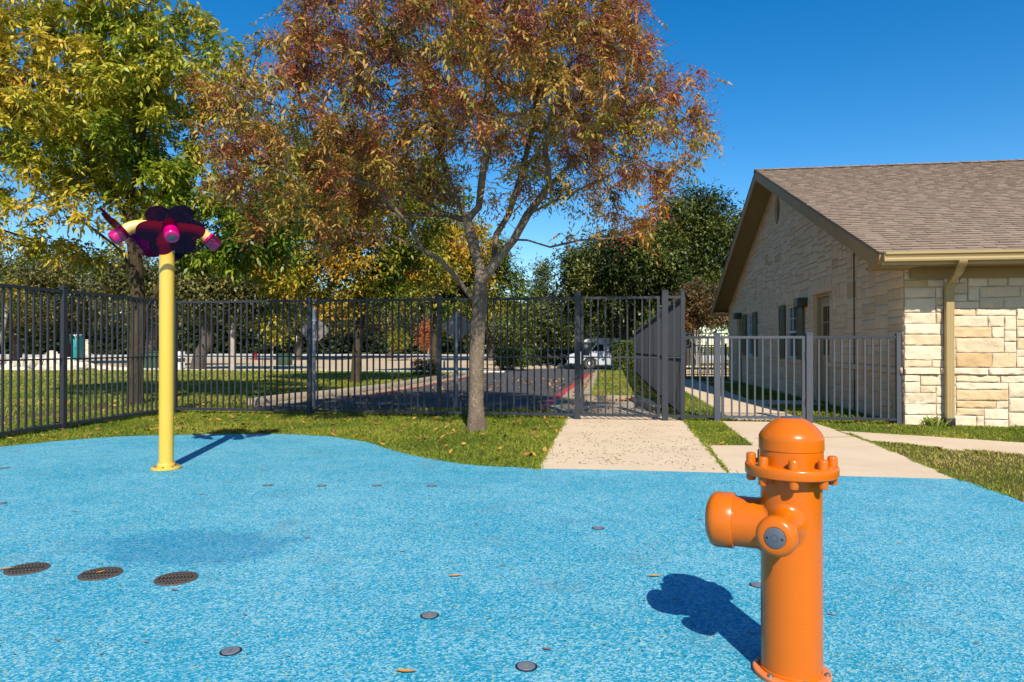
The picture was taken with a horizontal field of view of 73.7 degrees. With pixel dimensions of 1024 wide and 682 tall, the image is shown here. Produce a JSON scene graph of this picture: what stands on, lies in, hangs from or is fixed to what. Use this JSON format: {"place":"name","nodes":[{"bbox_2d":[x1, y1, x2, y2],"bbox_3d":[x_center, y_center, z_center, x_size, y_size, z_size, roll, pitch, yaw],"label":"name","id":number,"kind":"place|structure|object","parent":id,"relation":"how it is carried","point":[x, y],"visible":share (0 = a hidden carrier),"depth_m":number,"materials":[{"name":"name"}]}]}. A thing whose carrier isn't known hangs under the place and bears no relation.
{"place":"outdoors","nodes":[
{"label":"outdoors","id":0,"kind":"place"},
{"bbox_2d":[0,353,728,359],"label":"road","id":1,"kind":"structure","parent":0,"point":[43,355],"depth_m":74.23,"materials":[{"name":"grey asphalt"}]},
{"bbox_2d":[0,356,485,358],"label":"road kerb","id":2,"kind":"structure","parent":1,"relation":"on","point":[251,357],"depth_m":67.16,"materials":[{"name":"concrete"}]},
{"bbox_2d":[254,368,610,409],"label":"driveway","id":3,"kind":"structure","parent":0,"point":[497,389],"depth_m":15.59,"materials":[{"name":"grey asphalt"}]},
{"bbox_2d":[256,368,545,405],"bbox_3d":[-1.833,1.359,25.529,1.871,0.211,26.917,0,0,14],"label":"gutter","id":4,"kind":"object","parent":3,"relation":"on","point":[352,394],"visible":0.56,"depth_m":15.82,"materials":[{"name":"concrete"}]},
{"bbox_2d":[248,366,610,405],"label":"driveway kerb","id":5,"kind":"structure","parent":3,"relation":"on","point":[351,389],"depth_m":16.62,"materials":[{"name":"concrete"}]},
{"bbox_2d":[349,370,510,396],"bbox_3d":[-1.412,1.363,26.213,1.186,0.190,23.822,0,0,12],"label":"red line","id":6,"kind":"object","parent":3,"relation":"on","point":[416,387],"visible":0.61,"depth_m":18.35,"materials":[{"name":"paint"}]},
{"bbox_2d":[567,338,633,368],"bbox_3d":[5.160,0.706,37.442,4.301,1.703,2.490,0,0,4],"label":"pickup truck","id":7,"kind":"object","parent":3,"relation":"on","point":[594,353],"visible":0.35,"depth_m":36.57,"materials":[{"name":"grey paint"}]},
{"bbox_2d":[0,347,1023,501],"bbox_3d":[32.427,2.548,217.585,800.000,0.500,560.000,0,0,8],"label":"ground","id":8,"kind":"structure","parent":0,"point":[905,453],"depth_m":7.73,"materials":[{"name":"green plant"}]},
{"bbox_2d":[4,361,16,368],"bbox_3d":[-24.579,1.246,33.492,0.621,0.538,0.508,0,0,8],"label":"boulder","id":9,"kind":"object","parent":8,"relation":"on","point":[14,364],"visible":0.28,"depth_m":33.34,"materials":[{"name":"stone"}]},
{"bbox_2d":[0,267,34,364],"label":"sapling","id":10,"kind":"object","parent":8,"relation":"on","point":[12,282],"visible":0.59,"depth_m":33.50,"materials":[{"name":"green plant"}]},
{"bbox_2d":[23,361,35,369],"bbox_3d":[-23.799,1.227,33.583,0.466,0.580,0.648,0,0,8],"label":"boulder","id":11,"kind":"object","parent":8,"relation":"on","point":[29,364],"visible":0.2,"depth_m":33.46,"materials":[{"name":"stone"}]},
{"bbox_2d":[43,351,57,366],"bbox_3d":[-23.352,1.008,34.571,0.755,1.049,1.040,0,0,-35],"label":"boulder","id":12,"kind":"object","parent":8,"relation":"on","point":[50,356],"visible":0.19,"depth_m":34.31,"materials":[{"name":"stone"}]},
{"bbox_2d":[75,362,87,370],"bbox_3d":[-20.797,1.260,33.013,0.600,0.504,0.457,0,0,8],"label":"boulder","id":13,"kind":"object","parent":8,"relation":"on","point":[81,366],"visible":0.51,"depth_m":32.86,"materials":[{"name":"stone"}]},
{"bbox_2d":[85,339,88,354],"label":"stone pillar","id":14,"kind":"structure","parent":8,"relation":"on","point":[86,347],"depth_m":79.81,"materials":[{"name":"stone"}]},
{"bbox_2d":[0,283,174,434],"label":"metal fence","id":15,"kind":"object","parent":8,"relation":"on","point":[64,291],"visible":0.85,"depth_m":8.96,"materials":[{"name":"black metal"}]},
{"bbox_2d":[0,0,347,404],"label":"ash tree","id":16,"kind":"object","parent":8,"relation":"on","point":[119,90],"visible":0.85,"depth_m":11.81,"materials":[{"name":"green plant"}]},
{"bbox_2d":[178,351,180,368],"bbox_3d":[-16.570,1.021,33.994,0.176,1.000,0.173,0,0,8],"label":"bollard","id":17,"kind":"object","parent":8,"relation":"on","point":[179,360],"visible":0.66,"depth_m":33.92,"materials":[{"name":"white plastic"}]},
{"bbox_2d":[0,368,504,371],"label":"lawn edging","id":18,"kind":"object","parent":8,"relation":"on","point":[325,370],"visible":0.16,"depth_m":32.59,"materials":[{"name":"concrete"}]},
{"bbox_2d":[300,309,328,405],"bbox_3d":[-3.556,0.351,12.268,0.500,1.856,0.079,0,0,-12],"label":"road sign","id":19,"kind":"object","parent":8,"relation":"on","point":[314,330],"visible":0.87,"depth_m":12.26,"materials":[{"name":"metal"}]},
{"bbox_2d":[209,102,485,382],"bbox_3d":[-4.838,-2.784,20.812,7.940,8.380,6.023,0,0,8],"label":"yellowing tree","id":20,"kind":"object","parent":8,"relation":"on","point":[361,286],"visible":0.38,"depth_m":20.35,"materials":[{"name":"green plant"}]},
{"bbox_2d":[0,302,701,354],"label":"distant woods","id":21,"kind":"object","parent":8,"relation":"on","point":[376,346],"visible":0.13,"depth_m":81.66,"materials":[{"name":"green plant"}]},
{"bbox_2d":[0,357,728,370],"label":"dirt lot","id":22,"kind":"structure","parent":8,"relation":"on","point":[376,364],"depth_m":49.82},
{"bbox_2d":[0,249,85,358],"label":"live oak","id":23,"kind":"object","parent":22,"relation":"on","point":[32,276],"visible":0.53,"depth_m":46.27,"materials":[{"name":"green plant"}]},
{"bbox_2d":[8,245,130,356],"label":"live oak","id":24,"kind":"object","parent":22,"relation":"on","point":[77,275],"visible":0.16,"depth_m":49.09,"materials":[{"name":"green plant"}]},
{"bbox_2d":[73,334,82,359],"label":"portable toilet","id":25,"kind":"object","parent":22,"relation":"on","point":[80,348],"visible":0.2,"depth_m":61.69,"materials":[{"name":"teal plastic"}]},
{"bbox_2d":[73,338,76,357],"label":"door","id":26,"kind":"structure","parent":25,"relation":"in","point":[74,341],"depth_m":61.49,"materials":[{"name":"teal plastic"}]},
{"bbox_2d":[76,241,201,350],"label":"live oak","id":27,"kind":"object","parent":22,"relation":"on","point":[115,282],"visible":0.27,"depth_m":42.65,"materials":[{"name":"green plant"}]},
{"bbox_2d":[144,351,158,368],"bbox_3d":[-19.700,1.092,37.989,1.600,1.085,1.200,0,0,2],"label":"utility cabinet","id":28,"kind":"object","parent":22,"relation":"on","point":[150,360],"visible":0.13,"depth_m":37.54,"materials":[{"name":"green metal"}]},
{"bbox_2d":[148,249,302,368],"bbox_3d":[-14.734,-1.883,36.183,8.428,7.087,5.952,0,0,8],"label":"live oak","id":29,"kind":"object","parent":22,"relation":"on","point":[186,289],"visible":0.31,"depth_m":34.79,"materials":[{"name":"green plant"}]},
{"bbox_2d":[195,265,311,368],"bbox_3d":[-13.607,-1.581,35.473,7.130,6.356,4.967,0,0,8],"label":"live oak","id":30,"kind":"object","parent":22,"relation":"on","point":[253,295],"visible":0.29,"depth_m":34.54,"materials":[{"name":"green plant"}]},
{"bbox_2d":[249,308,300,369],"bbox_3d":[-12.290,-0.198,35.281,2.114,3.587,2.168,0,0,37],"label":"sapling","id":31,"kind":"object","parent":22,"relation":"on","point":[273,329],"visible":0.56,"depth_m":35.01,"materials":[{"name":"yellow plant"}]},
{"bbox_2d":[275,353,292,364],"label":"utility cabinet","id":32,"kind":"object","parent":22,"relation":"on","point":[280,360],"visible":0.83,"depth_m":45.66,"materials":[{"name":"green metal"}]},
{"bbox_2d":[244,281,370,359],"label":"live oak","id":33,"kind":"object","parent":22,"relation":"on","point":[298,344],"visible":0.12,"depth_m":58.92,"materials":[{"name":"green plant"}]},
{"bbox_2d":[383,326,413,360],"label":"sapling","id":34,"kind":"object","parent":22,"relation":"on","point":[395,342],"visible":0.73,"depth_m":57.75,"materials":[{"name":"green plant"}]},
{"bbox_2d":[410,313,429,361],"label":"sapling","id":35,"kind":"object","parent":22,"relation":"on","point":[427,334],"visible":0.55,"depth_m":51.69,"materials":[{"name":"orange plant"}]},
{"bbox_2d":[426,288,526,360],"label":"live oak","id":36,"kind":"object","parent":22,"relation":"on","point":[490,348],"visible":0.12,"depth_m":57.51,"materials":[{"name":"green plant"}]},
{"bbox_2d":[525,252,558,363],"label":"cedar elm tree","id":37,"kind":"object","parent":22,"relation":"on","point":[541,280],"visible":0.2,"depth_m":49.68,"materials":[{"name":"green plant"}]},
{"bbox_2d":[488,294,606,365],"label":"cedar elm tree","id":38,"kind":"object","parent":22,"relation":"on","point":[537,330],"visible":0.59,"depth_m":44.97,"materials":[{"name":"green plant"}]},
{"bbox_2d":[530,349,573,365],"bbox_3d":[2.540,1.027,39.990,3.534,1.230,1.563,0,0,8],"label":"clipped hedge","id":39,"kind":"object","parent":22,"relation":"on","point":[551,353],"visible":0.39,"depth_m":39.56,"materials":[{"name":"green plant"}]},
{"bbox_2d":[174,295,573,415],"bbox_3d":[-2.281,0.252,10.601,6.514,1.911,0.072,0,0,8],"label":"metal fence","id":40,"kind":"object","parent":8,"relation":"on","point":[439,299],"visible":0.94,"depth_m":10.63,"materials":[{"name":"black metal"}]},
{"bbox_2d":[339,295,444,357],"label":"live oak","id":41,"kind":"object","parent":8,"relation":"on","point":[389,323],"visible":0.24,"depth_m":64.68,"materials":[{"name":"green plant"}]},
{"bbox_2d":[410,358,436,375],"bbox_3d":[-3.471,1.092,27.481,1.167,0.902,1.119,0,0,8],"label":"dark shrub","id":42,"kind":"object","parent":8,"relation":"on","point":[427,366],"visible":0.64,"depth_m":27.23,"materials":[{"name":"green plant"}]},
{"bbox_2d":[168,0,733,431],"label":"pistache tree","id":43,"kind":"object","parent":8,"relation":"on","point":[532,59],"visible":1,"depth_m":7.91,"materials":[{"name":"orange plant"}]},
{"bbox_2d":[443,312,470,407],"bbox_3d":[-0.954,0.384,11.695,0.520,1.781,0.081,0,0,16],"label":"road sign","id":44,"kind":"object","parent":8,"relation":"on","point":[457,326],"visible":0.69,"depth_m":11.68,"materials":[{"name":"red metal"}]},
{"bbox_2d":[374,203,542,369],"bbox_3d":[-2.721,-2.369,31.258,8.329,7.845,5.896,0,0,8],"label":"yellowing tree","id":45,"kind":"object","parent":8,"relation":"on","point":[458,246],"visible":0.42,"depth_m":30.67,"materials":[{"name":"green plant"}]},
{"bbox_2d":[0,434,1023,681],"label":"splash pad","id":46,"kind":"object","parent":8,"relation":"on","point":[922,578],"visible":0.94,"depth_m":3.27,"materials":[{"name":"rubber"}]},
{"bbox_2d":[3,562,49,575],"bbox_3d":[-2.348,1.102,3.305,0.188,0.010,0.188,0,0,-12],"label":"drain grate","id":47,"kind":"object","parent":46,"relation":"on","point":[26,568],"visible":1,"depth_m":3.29,"materials":[{"name":"metal"}]},
{"bbox_2d":[77,567,122,580],"bbox_3d":[-1.949,1.102,3.234,0.188,0.010,0.188,0,0,-12],"label":"drain grate","id":48,"kind":"object","parent":46,"relation":"on","point":[93,575],"visible":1,"depth_m":3.22,"materials":[{"name":"metal"}]},
{"bbox_2d":[99,205,229,470],"bbox_3d":[-3.037,0.005,6.004,0.912,2.235,0.912,0,0,14],"label":"flower sprinkler","id":49,"kind":"object","parent":46,"relation":"on","point":[167,237],"visible":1,"depth_m":5.94,"materials":[{"name":"yellow paint"}]},
{"bbox_2d":[153,571,198,585],"bbox_3d":[-1.558,1.101,3.169,0.188,0.010,0.188,0,0,-12],"label":"drain grate","id":50,"kind":"object","parent":46,"relation":"on","point":[176,578],"visible":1,"depth_m":3.15,"materials":[{"name":"metal"}]},
{"bbox_2d":[219,646,241,655],"bbox_3d":[-0.996,1.099,2.419,0.076,0.008,0.076,0,0,-35],"label":"ground jet","id":51,"kind":"object","parent":46,"relation":"on","point":[231,651],"visible":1,"depth_m":2.41,"materials":[{"name":"grey metal"}]},
{"bbox_2d":[395,669,415,671],"bbox_3d":[-0.350,1.091,2.261,0.075,0.005,0.019,0,0,3],"label":"fallen leaf","id":52,"kind":"object","parent":46,"relation":"on","point":[405,670],"visible":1,"depth_m":2.26,"materials":[{"name":"orange plant"}]},
{"bbox_2d":[420,612,438,618],"bbox_3d":[-0.331,1.101,2.739,0.076,0.008,0.076,0,0,-13],"label":"ground jet","id":53,"kind":"object","parent":46,"relation":"on","point":[429,615],"visible":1,"depth_m":2.73,"materials":[{"name":"grey metal"}]},
{"bbox_2d":[515,661,536,671],"bbox_3d":[0.048,1.098,2.304,0.076,0.008,0.076,0,-1,-43],"label":"ground jet","id":54,"kind":"object","parent":46,"relation":"on","point":[526,666],"visible":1,"depth_m":2.30,"materials":[{"name":"grey metal"}]},
{"bbox_2d":[592,526,603,529],"bbox_3d":[0.510,1.109,4.049,0.076,0.008,0.076,0,0,14],"label":"ground jet","id":55,"kind":"object","parent":46,"relation":"on","point":[598,528],"visible":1,"depth_m":4.04,"materials":[{"name":"grey metal"}]},
{"bbox_2d":[749,582,760,587],"bbox_3d":[1.113,1.103,3.088,0.076,0.008,0.076,0,0,-4],"label":"ground jet","id":56,"kind":"object","parent":46,"relation":"on","point":[756,584],"visible":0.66,"depth_m":3.08,"materials":[{"name":"grey metal"}]},
{"bbox_2d":[705,416,839,681],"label":"splash hydrant","id":57,"kind":"object","parent":46,"relation":"on","point":[778,523],"visible":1,"depth_m":2.18,"materials":[{"name":"orange paint"}]},
{"bbox_2d":[4,371,1020,455],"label":"leaf litter","id":58,"kind":"object","parent":8,"relation":"on","point":[450,451],"visible":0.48,"depth_m":10.38,"materials":[{"name":"brown plant"}]},
{"bbox_2d":[495,347,531,369],"bbox_3d":[0.061,0.925,34.994,1.942,1.286,1.758,0,0,8],"label":"clipped hedge","id":59,"kind":"object","parent":8,"relation":"on","point":[510,360],"visible":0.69,"depth_m":34.38,"materials":[{"name":"green plant"}]},
{"bbox_2d":[584,370,599,394],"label":"island kerb","id":60,"kind":"structure","parent":8,"relation":"on","point":[587,389],"depth_m":17.59,"materials":[{"name":"concrete"}]},
{"bbox_2d":[538,374,670,414],"bbox_3d":[3.001,1.336,21.074,2.290,0.218,20.934,0,0,8],"label":"sidewalk apron","id":61,"kind":"object","parent":8,"relation":"on","point":[602,407],"visible":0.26,"depth_m":12.02,"materials":[{"name":"concrete"}]},
{"bbox_2d":[538,374,589,407],"bbox_3d":[1.946,1.291,20.813,0.170,0.144,18.196,0,0,9],"label":"red kerb line","id":62,"kind":"object","parent":61,"relation":"on","point":[558,396],"visible":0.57,"depth_m":15.13,"materials":[{"name":"paint"}]},
{"bbox_2d":[538,211,700,345],"bbox_3d":[5.779,-2.425,36.068,8.388,8.113,6.868,0,0,25],"label":"cedar elm tree","id":63,"kind":"object","parent":8,"relation":"on","point":[590,271],"visible":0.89,"depth_m":34.56,"materials":[{"name":"green plant"}]},
{"bbox_2d":[609,340,633,370],"bbox_3d":[5.506,0.797,34.001,1.344,1.741,2.186,0,0,8],"label":"clipped hedge","id":64,"kind":"object","parent":8,"relation":"on","point":[623,354],"visible":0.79,"depth_m":33.15,"materials":[{"name":"green plant"}]},
{"bbox_2d":[584,395,661,411],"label":"island front kerb","id":65,"kind":"structure","parent":8,"relation":"on","point":[653,404],"depth_m":13.50,"materials":[{"name":"concrete"}]},
{"bbox_2d":[636,298,680,414],"bbox_3d":[4.018,0.371,20.319,0.065,1.951,20.855,0,-1,8],"label":"metal fence","id":66,"kind":"object","parent":8,"relation":"on","point":[653,353],"visible":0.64,"depth_m":14.09,"materials":[{"name":"black metal"}]},
{"bbox_2d":[668,289,684,420],"bbox_3d":[2.385,0.228,9.905,0.245,1.951,0.065,0,0,8],"label":"metal fence","id":67,"kind":"object","parent":8,"relation":"on","point":[682,357],"visible":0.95,"depth_m":9.87,"materials":[{"name":"grey metal"}]},
{"bbox_2d":[685,336,713,417],"bbox_3d":[2.712,0.518,9.855,0.425,1.176,0.038,0,0,8],"label":"metal fence","id":68,"kind":"object","parent":67,"relation":"attached to","point":[699,338],"visible":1,"depth_m":9.85,"materials":[{"name":"grey metal"}]},
{"bbox_2d":[629,169,744,365],"bbox_3d":[9.685,-3.726,35.933,8.705,10.712,6.260,0,0,8],"label":"cedar elm tree","id":69,"kind":"object","parent":8,"relation":"on","point":[706,233],"visible":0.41,"depth_m":34.94,"materials":[{"name":"green plant"}]},
{"bbox_2d":[668,277,728,365],"bbox_3d":[7.848,-0.600,28.837,2.648,4.259,2.307,0,0,-31],"label":"crape myrtle","id":70,"kind":"object","parent":8,"relation":"on","point":[694,309],"visible":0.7,"depth_m":28.55,"materials":[{"name":"orange plant"}]},
{"bbox_2d":[685,343,726,379],"bbox_3d":[6.142,0.739,24.154,2.820,1.316,0.070,0,0,8],"label":"metal fence","id":71,"kind":"object","parent":8,"relation":"on","point":[711,376],"visible":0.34,"depth_m":24.06,"materials":[{"name":"grey metal"}]},
{"bbox_2d":[685,331,728,375],"bbox_3d":[6.836,0.528,26.782,3.510,1.816,0.060,0,0,8],"label":"metal fence","id":72,"kind":"object","parent":8,"relation":"on","point":[703,352],"visible":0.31,"depth_m":26.66,"materials":[{"name":"grey metal"}]},
{"bbox_2d":[686,366,728,375],"bbox_3d":[7.141,1.208,27.632,3.678,0.410,0.420,0,0,8],"label":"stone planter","id":73,"kind":"object","parent":8,"relation":"on","point":[687,369],"visible":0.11,"depth_m":27.38,"materials":[{"name":"stone"}]},
{"bbox_2d":[813,333,901,424],"bbox_3d":[4.805,0.543,9.543,1.179,1.316,0.070,0,0,8],"label":"metal fence","id":74,"kind":"object","parent":8,"relation":"on","point":[898,395],"visible":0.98,"depth_m":9.52,"materials":[{"name":"weathered metal grey paint"},{"name":"painted metal"}]},
{"bbox_2d":[710,159,1023,426],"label":"stone building","id":75,"kind":"structure","parent":8,"relation":"on","point":[926,260],"depth_m":10.99,"materials":[{"name":"stone"}]},
{"bbox_2d":[739,319,741,378],"bbox_3d":[7.316,0.188,21.612,0.123,2.100,0.950,0,0,8],"label":"door","id":76,"kind":"structure","parent":75,"relation":"in","point":[740,320],"depth_m":22.02,"materials":[{"name":"beige paint"}]},
{"bbox_2d":[748,314,751,355],"bbox_3d":[6.997,-0.173,19.867,0.066,1.200,0.900,0,0,8],"label":"window","id":77,"kind":"structure","parent":75,"relation":"in","point":[749,316],"depth_m":20.25,"materials":[{"name":"blue glass"}]},
{"bbox_2d":[788,305,795,358],"bbox_3d":[6.307,-0.202,15.243,0.066,1.200,0.950,0,0,8],"label":"window","id":78,"kind":"structure","parent":75,"relation":"in","point":[791,310],"depth_m":15.58,"materials":[{"name":"blue glass"}]},
{"bbox_2d":[817,292,829,402],"bbox_3d":[6.049,0.134,13.106,0.123,2.100,1.050,0,0,8],"label":"door","id":79,"kind":"structure","parent":75,"relation":"in","point":[822,299],"depth_m":13.38,"materials":[{"name":"beige paint"}]},
{"bbox_2d":[921,414,951,426],"bbox_3d":[5.723,1.073,9.243,0.370,0.172,0.334,0,0,-27],"label":"grass tuft","id":80,"kind":"object","parent":8,"relation":"on","point":[934,420],"visible":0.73,"depth_m":9.21,"materials":[{"name":"green plant"}]},
{"bbox_2d":[0,0,1023,346],"label":"sky","id":81,"kind":"structure","parent":0,"point":[816,83],"materials":[{"name":"blue"}]},
{"bbox_2d":[593,372,661,407],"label":"lawn island","id":82,"kind":"structure","parent":0,"point":[654,400],"depth_m":14.85,"materials":[{"name":"plant"}]},
{"bbox_2d":[540,416,726,472],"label":"gate path","id":83,"kind":"structure","parent":0,"point":[641,428],"depth_m":7.29,"materials":[{"name":"concrete"}]},
{"bbox_2d":[0,416,736,656],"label":"seed debris","id":84,"kind":"object","parent":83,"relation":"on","point":[483,498],"visible":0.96,"depth_m":5.71,"materials":[{"name":"brown plant"}]},
{"bbox_2d":[574,289,668,420],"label":"metal gate","id":85,"kind":"structure","parent":83,"relation":"on","point":[581,348],"depth_m":10.01,"materials":[{"name":"black metal"}]},
{"bbox_2d":[685,379,822,420],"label":"building path","id":86,"kind":"structure","parent":0,"point":[727,403],"depth_m":13.20,"materials":[{"name":"concrete"}]},
{"bbox_2d":[709,421,953,478],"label":"entry path","id":87,"kind":"structure","parent":0,"point":[855,456],"depth_m":6.76,"materials":[{"name":"concrete"}]},
{"bbox_2d":[713,333,812,422],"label":"metal gate","id":88,"kind":"structure","parent":87,"relation":"on","point":[807,372],"depth_m":9.72,"materials":[{"name":"grey metal"}]},
{"bbox_2d":[841,431,1023,456],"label":"side path","id":89,"kind":"structure","parent":0,"point":[958,444],"depth_m":7.66,"materials":[{"name":"concrete"}]}
]}

